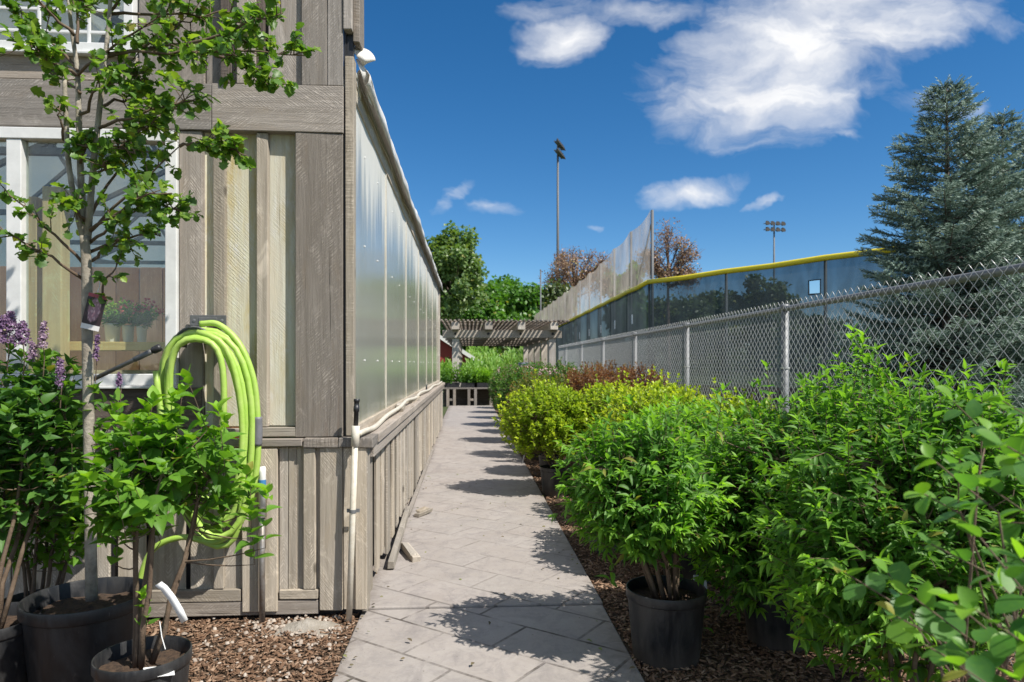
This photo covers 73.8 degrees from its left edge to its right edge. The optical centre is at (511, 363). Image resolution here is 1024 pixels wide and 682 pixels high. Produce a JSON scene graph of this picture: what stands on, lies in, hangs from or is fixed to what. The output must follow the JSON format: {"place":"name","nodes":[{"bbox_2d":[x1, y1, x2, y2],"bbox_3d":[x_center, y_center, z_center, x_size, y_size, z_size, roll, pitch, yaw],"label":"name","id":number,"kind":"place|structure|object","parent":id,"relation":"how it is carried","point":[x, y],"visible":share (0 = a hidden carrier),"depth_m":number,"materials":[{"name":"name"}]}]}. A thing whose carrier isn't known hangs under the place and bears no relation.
{"place":"outdoors","nodes":[
{"label":"outdoors","id":0,"kind":"place"},
{"bbox_2d":[146,611,359,681],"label":"mulch bed","id":1,"kind":"object","parent":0,"point":[291,669],"visible":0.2,"depth_m":3.37,"materials":[{"name":"brown plant"}]},
{"bbox_2d":[0,310,129,681],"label":"lilac shrub","id":2,"kind":"object","parent":1,"relation":"on","point":[38,424],"visible":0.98,"depth_m":2.93,"materials":[{"name":"green plant"}]},
{"bbox_2d":[0,448,131,602],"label":"potted shrub","id":3,"kind":"object","parent":1,"relation":"on","point":[62,529],"visible":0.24,"depth_m":3.25,"materials":[{"name":"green plant"}]},
{"bbox_2d":[0,0,321,681],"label":"potted tree","id":4,"kind":"object","parent":1,"relation":"on","point":[72,630],"visible":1,"depth_m":2.90,"materials":[{"name":"green plant"}]},
{"bbox_2d":[60,364,282,681],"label":"potted shrub","id":5,"kind":"object","parent":1,"relation":"on","point":[133,502],"visible":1,"depth_m":2.55,"materials":[{"name":"green plant"}]},
{"bbox_2d":[230,612,348,642],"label":"gravel","id":6,"kind":"structure","parent":1,"relation":"on","point":[289,621],"depth_m":3.63,"materials":[{"name":"gravel"}]},
{"bbox_2d":[332,406,644,681],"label":"path","id":7,"kind":"structure","parent":0,"point":[435,609],"depth_m":4.14,"materials":[{"name":"concrete"}]},
{"bbox_2d":[387,506,409,568],"bbox_3d":[-0.868,1.322,5.328,0.049,0.115,1.503,0,0,-4],"label":"fallen board","id":8,"kind":"object","parent":7,"relation":"on","point":[393,556],"visible":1,"depth_m":5.07,"materials":[{"name":"brown wood"}]},
{"bbox_2d":[400,542,420,561],"bbox_3d":[-0.740,1.359,4.942,0.074,0.062,0.368,6,0,-22],"label":"wood offcut","id":9,"kind":"object","parent":7,"relation":"on","point":[411,553],"visible":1,"depth_m":4.87,"materials":[{"name":"beige wood"}]},
{"bbox_2d":[409,447,433,515],"bbox_3d":[-1.087,1.346,8.450,0.040,0.056,4.603,0,0,-4],"label":"fallen board","id":10,"kind":"object","parent":7,"relation":"on","point":[414,497],"visible":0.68,"depth_m":7.59,"materials":[{"name":"grey wood"}]},
{"bbox_2d":[414,506,432,517],"bbox_3d":[-0.816,1.355,6.260,0.070,0.053,0.230,6,5,25],"label":"wood offcut","id":11,"kind":"object","parent":7,"relation":"on","point":[424,510],"visible":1,"depth_m":6.22,"materials":[{"name":"beige wood"}]},
{"bbox_2d":[342,473,634,680],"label":"leaf litter","id":12,"kind":"object","parent":7,"relation":"on","point":[410,639],"visible":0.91,"depth_m":3.53,"materials":[{"name":"brown plant"}]},
{"bbox_2d":[540,269,540,310],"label":"flagpole","id":13,"kind":"object","parent":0,"point":[540,289],"visible":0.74,"depth_m":48.18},
{"bbox_2d":[76,0,1023,355],"label":"sky","id":14,"kind":"structure","parent":0,"point":[725,119],"materials":[{"name":"blue"}]},
{"bbox_2d":[443,389,1023,623],"bbox_3d":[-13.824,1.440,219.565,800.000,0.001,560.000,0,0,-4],"label":"ground","id":15,"kind":"structure","parent":0,"point":[1009,617],"depth_m":21.39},
{"bbox_2d":[0,0,444,636],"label":"greenhouse","id":16,"kind":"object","parent":15,"relation":"on","point":[298,256],"visible":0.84,"depth_m":3.81,"materials":[{"name":"grey wood"}]},
{"bbox_2d":[0,0,138,58],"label":"window","id":17,"kind":"structure","parent":16,"relation":"in","point":[83,48],"depth_m":3.73,"materials":[{"name":"white plastic"}]},
{"bbox_2d":[0,127,179,388],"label":"window","id":18,"kind":"structure","parent":16,"relation":"in","point":[17,139],"depth_m":3.72,"materials":[{"name":"white plastic"}]},
{"bbox_2d":[101,302,128,341],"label":"potted plant","id":19,"kind":"object","parent":16,"relation":"on","point":[112,331],"visible":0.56,"depth_m":4.04,"materials":[{"name":"white plant"}]},
{"bbox_2d":[104,297,156,341],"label":"potted plant","id":20,"kind":"object","parent":16,"relation":"on","point":[128,333],"visible":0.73,"depth_m":4.05,"materials":[{"name":"green plant"}]},
{"bbox_2d":[112,297,164,341],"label":"potted plant","id":21,"kind":"object","parent":16,"relation":"on","point":[145,320],"visible":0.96,"depth_m":4.06,"materials":[{"name":"purple plant"}]},
{"bbox_2d":[175,315,225,347],"bbox_3d":[-1.669,-0.161,3.677,0.250,0.213,0.171,0,0,-4],"label":"hose hanger","id":22,"kind":"object","parent":16,"relation":"attached to","point":[194,321],"visible":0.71,"depth_m":3.75,"materials":[{"name":"metal"}]},
{"bbox_2d":[94,320,262,578],"bbox_3d":[-1.738,0.508,3.583,0.830,1.480,0.180,0,0,-5],"label":"garden hose","id":23,"kind":"object","parent":22,"relation":"hanging from","point":[241,369],"visible":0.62,"depth_m":3.58,"materials":[{"name":"rubber"}]},
{"bbox_2d":[360,381,441,435],"bbox_3d":[-1.179,0.351,9.284,0.053,0.117,11.121,0,0,-4],"label":"irrigation pipe","id":24,"kind":"object","parent":16,"relation":"on","point":[375,426],"visible":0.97,"depth_m":5.05,"materials":[{"name":"plastic"}]},
{"bbox_2d":[396,402,405,411],"bbox_3d":[-0.989,0.380,6.048,0.075,0.068,0.506,0,1,-7],"label":"board offcut","id":25,"kind":"object","parent":16,"relation":"on","point":[402,409],"visible":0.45,"depth_m":5.86,"materials":[{"name":"brown wood"}]},
{"bbox_2d":[407,394,419,402],"bbox_3d":[-1.077,0.381,7.444,0.078,0.068,0.704,0,1,-1],"label":"board offcut","id":26,"kind":"object","parent":16,"relation":"on","point":[415,400],"visible":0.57,"depth_m":7.33,"materials":[{"name":"brown wood"}]},
{"bbox_2d":[257,466,266,626],"bbox_3d":[-1.359,1.000,3.712,0.049,0.880,0.050,0,0,-4],"label":"standpipe","id":27,"kind":"object","parent":15,"relation":"on","point":[262,480],"visible":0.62,"depth_m":3.70,"materials":[{"name":"grey metal"}]},
{"bbox_2d":[346,399,359,623],"bbox_3d":[-0.870,0.817,3.728,0.077,1.248,0.045,0,0,-4],"label":"standpipe","id":28,"kind":"object","parent":15,"relation":"on","point":[355,439],"visible":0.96,"depth_m":3.71,"materials":[{"name":"plastic"}]},
{"bbox_2d":[440,302,468,349],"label":"leafy tree","id":29,"kind":"object","parent":15,"relation":"on","point":[441,334],"depth_m":49.85,"materials":[{"name":"green plant"}]},
{"bbox_2d":[425,220,491,329],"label":"poplar tree","id":30,"kind":"object","parent":15,"relation":"on","point":[459,263],"visible":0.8,"depth_m":42.75,"materials":[{"name":"green plant"}]},
{"bbox_2d":[440,335,481,364],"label":"red shed","id":31,"kind":"structure","parent":15,"relation":"on","point":[445,348],"depth_m":41.82,"materials":[{"name":"paint"}]},
{"bbox_2d":[444,387,492,406],"bbox_3d":[-1.373,1.120,23.089,1.860,0.640,0.760,0,0,-4],"label":"plant bench","id":32,"kind":"object","parent":15,"relation":"on","point":[468,396],"visible":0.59,"depth_m":23.41,"materials":[{"name":"grey wood"}]},
{"bbox_2d":[440,360,468,386],"bbox_3d":[-1.989,0.330,23.029,1.144,0.932,1.199,0,0,-4],"label":"tray of plants","id":33,"kind":"object","parent":32,"relation":"on","point":[449,379],"visible":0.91,"depth_m":22.86,"materials":[{"name":"green plant"}]},
{"bbox_2d":[452,363,482,386],"bbox_3d":[-1.479,0.389,23.027,1.106,0.814,0.911,0,0,6],"label":"tray of plants","id":34,"kind":"object","parent":32,"relation":"on","point":[467,379],"visible":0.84,"depth_m":22.88,"materials":[{"name":"green plant"}]},
{"bbox_2d":[469,367,493,386],"bbox_3d":[-0.979,0.452,23.115,0.941,0.688,0.827,0,0,-38],"label":"tray of plants","id":35,"kind":"object","parent":32,"relation":"on","point":[485,376],"visible":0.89,"depth_m":22.90,"materials":[{"name":"green plant"}]},
{"bbox_2d":[458,282,507,355],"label":"leafy tree","id":36,"kind":"object","parent":15,"relation":"on","point":[493,309],"visible":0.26,"depth_m":48.93,"materials":[{"name":"green plant"}]},
{"bbox_2d":[440,346,547,381],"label":"tall weeds","id":37,"kind":"object","parent":15,"relation":"on","point":[489,358],"visible":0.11,"depth_m":42.39,"materials":[{"name":"green plant"}]},
{"bbox_2d":[440,319,569,386],"bbox_3d":[-0.632,-0.038,29.754,4.426,2.962,12.938,0,0,-4],"label":"pergola","id":38,"kind":"object","parent":15,"relation":"on","point":[530,336],"visible":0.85,"depth_m":24.02,"materials":[{"name":"grey wood"}]},
{"bbox_2d":[501,346,516,354],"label":"woods","id":39,"kind":"object","parent":15,"relation":"on","point":[503,348],"visible":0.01,"depth_m":108.63,"materials":[{"name":"green plant"}]},
{"bbox_2d":[482,274,543,349],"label":"leafy tree","id":40,"kind":"object","parent":15,"relation":"on","point":[522,299],"visible":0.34,"depth_m":52.39,"materials":[{"name":"green plant"}]},
{"bbox_2d":[532,278,572,309],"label":"leafy tree","id":41,"kind":"object","parent":15,"relation":"on","point":[551,293],"visible":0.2,"depth_m":57.11,"materials":[{"name":"green plant"}]},
{"bbox_2d":[554,138,565,279],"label":"floodlight pole","id":42,"kind":"object","parent":15,"relation":"on","point":[559,144],"visible":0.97,"depth_m":66.30,"materials":[{"name":"grey metal"}]},
{"bbox_2d":[536,246,607,288],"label":"budding tree","id":43,"kind":"object","parent":15,"relation":"on","point":[564,264],"visible":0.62,"depth_m":61.60,"materials":[{"name":"brown plant"}]},
{"bbox_2d":[533,210,653,323],"bbox_3d":[2.443,-1.370,40.379,0.090,5.620,43.772,0,0,-4],"label":"safety net","id":44,"kind":"object","parent":15,"relation":"on","point":[598,285],"visible":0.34,"depth_m":23.53,"materials":[{"name":"grey fabric"}]},
{"bbox_2d":[617,261,640,294],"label":"distant tree","id":45,"kind":"object","parent":15,"relation":"on","point":[636,276],"depth_m":65.53,"materials":[{"name":"green plant"}]},
{"bbox_2d":[635,217,704,278],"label":"budding tree","id":46,"kind":"object","parent":15,"relation":"on","point":[677,269],"visible":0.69,"depth_m":60.04,"materials":[{"name":"brown plant"}]},
{"bbox_2d":[763,221,785,262],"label":"floodlight pole","id":47,"kind":"object","parent":15,"relation":"on","point":[782,223],"visible":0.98,"depth_m":94.28,"materials":[{"name":"grey metal"}]},
{"bbox_2d":[540,229,1023,418],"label":"outfield wall","id":48,"kind":"structure","parent":15,"relation":"on","point":[650,303],"depth_m":16.20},
{"bbox_2d":[559,255,1023,665],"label":"chain link fence","id":49,"kind":"object","parent":15,"relation":"on","point":[785,309],"visible":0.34,"depth_m":5.35,"materials":[{"name":"metal"}]},
{"bbox_2d":[797,74,1023,455],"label":"spruce tree","id":50,"kind":"object","parent":15,"relation":"on","point":[994,248],"visible":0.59,"depth_m":9.62,"materials":[{"name":"green plant"}]},
{"bbox_2d":[863,106,1023,413],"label":"spruce tree","id":51,"kind":"object","parent":15,"relation":"on","point":[1008,132],"visible":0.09,"depth_m":10.57,"materials":[{"name":"green plant"}]},
{"bbox_2d":[493,406,1020,681],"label":"mulch bed","id":52,"kind":"object","parent":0,"point":[726,666],"visible":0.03,"depth_m":3.39,"materials":[{"name":"brown wood"}]},
{"bbox_2d":[487,363,510,400],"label":"flowering shrub","id":53,"kind":"object","parent":52,"relation":"on","point":[492,380],"visible":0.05,"depth_m":19.12,"materials":[{"name":"green plant"}]},
{"bbox_2d":[490,362,512,389],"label":"flowering shrub","id":54,"kind":"object","parent":52,"relation":"on","point":[498,371],"visible":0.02,"depth_m":17.21,"materials":[{"name":"green plant"}]},
{"bbox_2d":[488,360,518,427],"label":"flowering shrub","id":55,"kind":"object","parent":52,"relation":"on","point":[494,383],"visible":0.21,"depth_m":15.12,"materials":[{"name":"green plant"}]},
{"bbox_2d":[493,358,544,414],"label":"flowering shrub","id":56,"kind":"object","parent":52,"relation":"on","point":[512,376],"visible":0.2,"depth_m":11.93,"materials":[{"name":"green plant"}]},
{"bbox_2d":[508,358,552,381],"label":"flowering shrub","id":57,"kind":"object","parent":52,"relation":"on","point":[532,366],"visible":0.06,"depth_m":13.55,"materials":[{"name":"green plant"}]},
{"bbox_2d":[505,371,557,460],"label":"orange tipped shrub","id":58,"kind":"object","parent":52,"relation":"on","point":[527,383],"visible":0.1,"depth_m":10.06,"materials":[{"name":"green plant"}]},
{"bbox_2d":[492,369,597,498],"bbox_3d":[0.383,0.741,7.351,1.062,1.374,1.021,0,0,-39],"label":"golden shrub","id":59,"kind":"object","parent":52,"relation":"on","point":[541,427],"visible":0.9,"depth_m":7.15,"materials":[{"name":"plant"}]},
{"bbox_2d":[534,359,556,368],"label":"flowering shrub","id":60,"kind":"object","parent":52,"relation":"on","point":[545,363],"visible":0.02,"depth_m":17.38,"materials":[{"name":"green plant"}]},
{"bbox_2d":[519,452,577,510],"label":"wood chips","id":61,"kind":"object","parent":52,"relation":"on","point":[536,466],"visible":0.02,"depth_m":8.69,"materials":[{"name":"brown wood"}]},
{"bbox_2d":[518,379,579,475],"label":"golden shrub","id":62,"kind":"object","parent":52,"relation":"on","point":[541,461],"depth_m":8.46,"materials":[{"name":"gold plant"}]},
{"bbox_2d":[538,357,580,382],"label":"flowering shrub","id":63,"kind":"object","parent":52,"relation":"on","point":[561,369],"visible":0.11,"depth_m":12.04,"materials":[{"name":"green plant"}]},
{"bbox_2d":[546,373,579,451],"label":"orange tipped shrub","id":64,"kind":"object","parent":52,"relation":"on","point":[557,381],"visible":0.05,"depth_m":10.88,"materials":[{"name":"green plant"}]},
{"bbox_2d":[560,361,616,460],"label":"red leaf shrub","id":65,"kind":"object","parent":52,"relation":"on","point":[577,385],"visible":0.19,"depth_m":9.26,"materials":[{"name":"plant"}]},
{"bbox_2d":[569,496,624,554],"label":"potted shrub","id":66,"kind":"object","parent":52,"relation":"on","point":[598,544],"depth_m":5.10,"materials":[{"name":"green plant"}]},
{"bbox_2d":[561,368,647,447],"bbox_3d":[1.072,0.736,7.392,1.121,1.385,1.100,0,0,-34],"label":"golden shrub","id":67,"kind":"object","parent":52,"relation":"on","point":[596,398],"visible":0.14,"depth_m":7.21,"materials":[{"name":"gold plant"}]},
{"bbox_2d":[581,359,630,400],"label":"red leaf shrub","id":68,"kind":"object","parent":52,"relation":"on","point":[610,367],"visible":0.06,"depth_m":10.26,"materials":[{"name":"plant"}]},
{"bbox_2d":[602,362,667,405],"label":"red leaf shrub","id":69,"kind":"object","parent":52,"relation":"on","point":[632,375],"visible":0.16,"depth_m":8.54,"materials":[{"name":"plant"}]},
{"bbox_2d":[547,394,739,670],"bbox_3d":[0.598,0.787,3.323,0.887,1.281,0.886,0,0,-4],"label":"potted shrub","id":70,"kind":"object","parent":52,"relation":"on","point":[633,486],"visible":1,"depth_m":3.15,"materials":[{"name":"green plant"}]},
{"bbox_2d":[597,366,711,441],"bbox_3d":[1.287,0.721,6.083,1.122,1.413,1.144,0,0,-4],"label":"golden shrub","id":71,"kind":"object","parent":52,"relation":"on","point":[654,394],"visible":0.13,"depth_m":5.98,"materials":[{"name":"plant"}]},
{"bbox_2d":[625,369,707,411],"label":"golden shrub","id":72,"kind":"object","parent":52,"relation":"on","point":[682,390],"visible":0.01,"depth_m":7.06,"materials":[{"name":"gold plant"}]},
{"bbox_2d":[623,394,751,582],"bbox_3d":[1.167,0.811,4.531,1.005,1.234,0.981,0,0,16],"label":"potted shrub","id":73,"kind":"object","parent":52,"relation":"on","point":[698,418],"visible":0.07,"depth_m":4.38,"materials":[{"name":"green plant"}]},
{"bbox_2d":[693,575,706,588],"bbox_3d":[1.128,1.337,4.093,0.090,0.130,0.004,6,-13,-14],"label":"plant label","id":74,"kind":"object","parent":52,"relation":"in","point":[705,583],"visible":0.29,"depth_m":4.10,"materials":[{"name":"plastic"}]},
{"bbox_2d":[688,377,779,543],"bbox_3d":[1.659,0.761,5.141,0.990,1.333,1.030,0,0,-18],"label":"golden shrub","id":75,"kind":"object","parent":52,"relation":"on","point":[735,403],"visible":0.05,"depth_m":5.07,"materials":[{"name":"green plant"}]},
{"bbox_2d":[679,322,962,654],"bbox_3d":[1.488,0.615,3.579,1.446,1.625,1.106,0,0,-4],"label":"potted shrub","id":76,"kind":"object","parent":52,"relation":"on","point":[735,560],"visible":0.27,"depth_m":3.34,"materials":[{"name":"green plant"}]},
{"bbox_2d":[761,361,938,621],"bbox_3d":[1.808,0.703,3.648,1.069,1.449,1.104,0,0,29],"label":"potted shrub","id":77,"kind":"object","parent":52,"relation":"on","point":[811,394],"visible":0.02,"depth_m":3.56,"materials":[{"name":"green plant"}]},
{"bbox_2d":[739,352,1023,681],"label":"shrub","id":78,"kind":"object","parent":52,"relation":"on","point":[863,485],"visible":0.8,"depth_m":2.47,"materials":[{"name":"green plant"}]},
{"bbox_2d":[823,385,1023,681],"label":"rounded leaf shrub","id":79,"kind":"object","parent":52,"relation":"on","point":[948,626],"visible":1,"depth_m":1.33,"materials":[{"name":"green plant"}]}
]}

